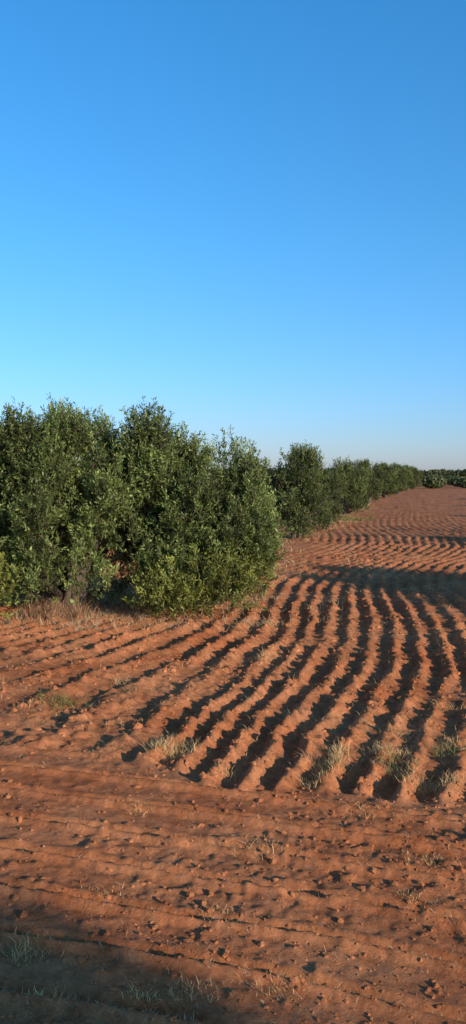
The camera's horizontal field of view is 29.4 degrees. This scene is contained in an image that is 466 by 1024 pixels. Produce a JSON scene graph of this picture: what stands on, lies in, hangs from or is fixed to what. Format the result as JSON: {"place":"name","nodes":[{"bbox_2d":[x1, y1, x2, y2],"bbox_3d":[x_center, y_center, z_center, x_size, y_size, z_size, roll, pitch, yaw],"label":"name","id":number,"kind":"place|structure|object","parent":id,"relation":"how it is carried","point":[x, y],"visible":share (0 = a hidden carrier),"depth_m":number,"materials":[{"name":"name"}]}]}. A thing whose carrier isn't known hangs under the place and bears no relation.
{"place":"outdoors","nodes":[
{"label":"outdoors","id":0,"kind":"place"},
{"bbox_2d":[0,481,465,1023],"bbox_3d":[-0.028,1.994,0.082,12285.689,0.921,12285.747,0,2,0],"label":"ground","id":1,"kind":"structure","parent":0,"point":[432,521],"depth_m":5.47,"materials":[{"name":"red soil"}]},
{"bbox_2d":[0,392,209,618],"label":"olive tree","id":2,"kind":"object","parent":1,"relation":"on","point":[50,487],"visible":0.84,"depth_m":12.22,"materials":[{"name":"green plant"}]},
{"bbox_2d":[103,421,297,621],"bbox_3d":[-0.486,0.123,13.214,3.111,3.061,3.272,-1,2,-16],"label":"olive tree","id":3,"kind":"object","parent":1,"relation":"on","point":[228,554],"visible":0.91,"depth_m":12.38,"materials":[{"name":"green plant"}]},
{"bbox_2d":[0,565,465,1023],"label":"soil clods","id":4,"kind":"object","parent":1,"relation":"on","point":[46,1019],"visible":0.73,"depth_m":5.47,"materials":[{"name":"brown soil"}]},
{"bbox_2d":[0,504,465,1023],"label":"dry grass","id":5,"kind":"structure","parent":1,"relation":"on","point":[38,611],"depth_m":6.38,"materials":[{"name":"beige plant"}]},
{"bbox_2d":[27,512,465,775],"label":"green weeds","id":6,"kind":"object","parent":1,"relation":"on","point":[71,702],"visible":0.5,"depth_m":7.73,"materials":[{"name":"green plant"}]},
{"bbox_2d":[121,467,465,479],"bbox_3d":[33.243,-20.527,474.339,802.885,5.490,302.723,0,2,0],"label":"distant treeline","id":7,"kind":"object","parent":1,"relation":"on","point":[457,472],"visible":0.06,"depth_m":352.94,"materials":[{"name":"green plant"}]},
{"bbox_2d":[260,440,342,539],"bbox_3d":[1.945,-0.601,27.617,2.820,3.291,2.944,-1,3,-29],"label":"olive tree","id":8,"kind":"object","parent":1,"relation":"on","point":[305,491],"visible":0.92,"depth_m":26.93,"materials":[{"name":"green plant"}]},
{"bbox_2d":[305,466,350,523],"bbox_3d":[3.487,-0.563,35.057,2.274,2.489,2.226,2,3,37],"label":"olive tree","id":9,"kind":"object","parent":1,"relation":"on","point":[334,480],"visible":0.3,"depth_m":34.72,"materials":[{"name":"green plant"}]},
{"bbox_2d":[323,456,371,513],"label":"olive tree","id":10,"kind":"object","parent":1,"relation":"on","point":[355,482],"visible":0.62,"depth_m":43.33,"materials":[{"name":"green plant"}]},
{"bbox_2d":[352,458,387,503],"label":"olive tree","id":11,"kind":"object","parent":1,"relation":"on","point":[376,486],"visible":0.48,"depth_m":59.46,"materials":[{"name":"green plant"}]},
{"bbox_2d":[372,461,403,497],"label":"olive tree","id":12,"kind":"object","parent":1,"relation":"on","point":[391,473],"visible":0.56,"depth_m":76.37,"materials":[{"name":"green plant"}]},
{"bbox_2d":[392,462,413,493],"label":"olive tree","id":13,"kind":"object","parent":1,"relation":"on","point":[405,473],"visible":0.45,"depth_m":92.21,"materials":[{"name":"green plant"}]},
{"bbox_2d":[403,464,418,490],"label":"olive tree","id":14,"kind":"object","parent":1,"relation":"on","point":[410,468],"visible":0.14,"depth_m":109.27,"materials":[{"name":"green plant"}]},
{"bbox_2d":[411,467,423,488],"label":"olive tree","id":15,"kind":"object","parent":1,"relation":"on","point":[417,474],"visible":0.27,"depth_m":125.50,"materials":[{"name":"green plant"}]},
{"bbox_2d":[421,474,465,488],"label":"distant olive grove","id":16,"kind":"object","parent":1,"relation":"on","point":[435,481],"visible":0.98,"depth_m":129.72,"materials":[{"name":"green plant"}]},
{"bbox_2d":[0,0,465,470],"label":"sky","id":17,"kind":"structure","parent":0,"point":[249,216],"materials":[{"name":"blue"}]}
]}

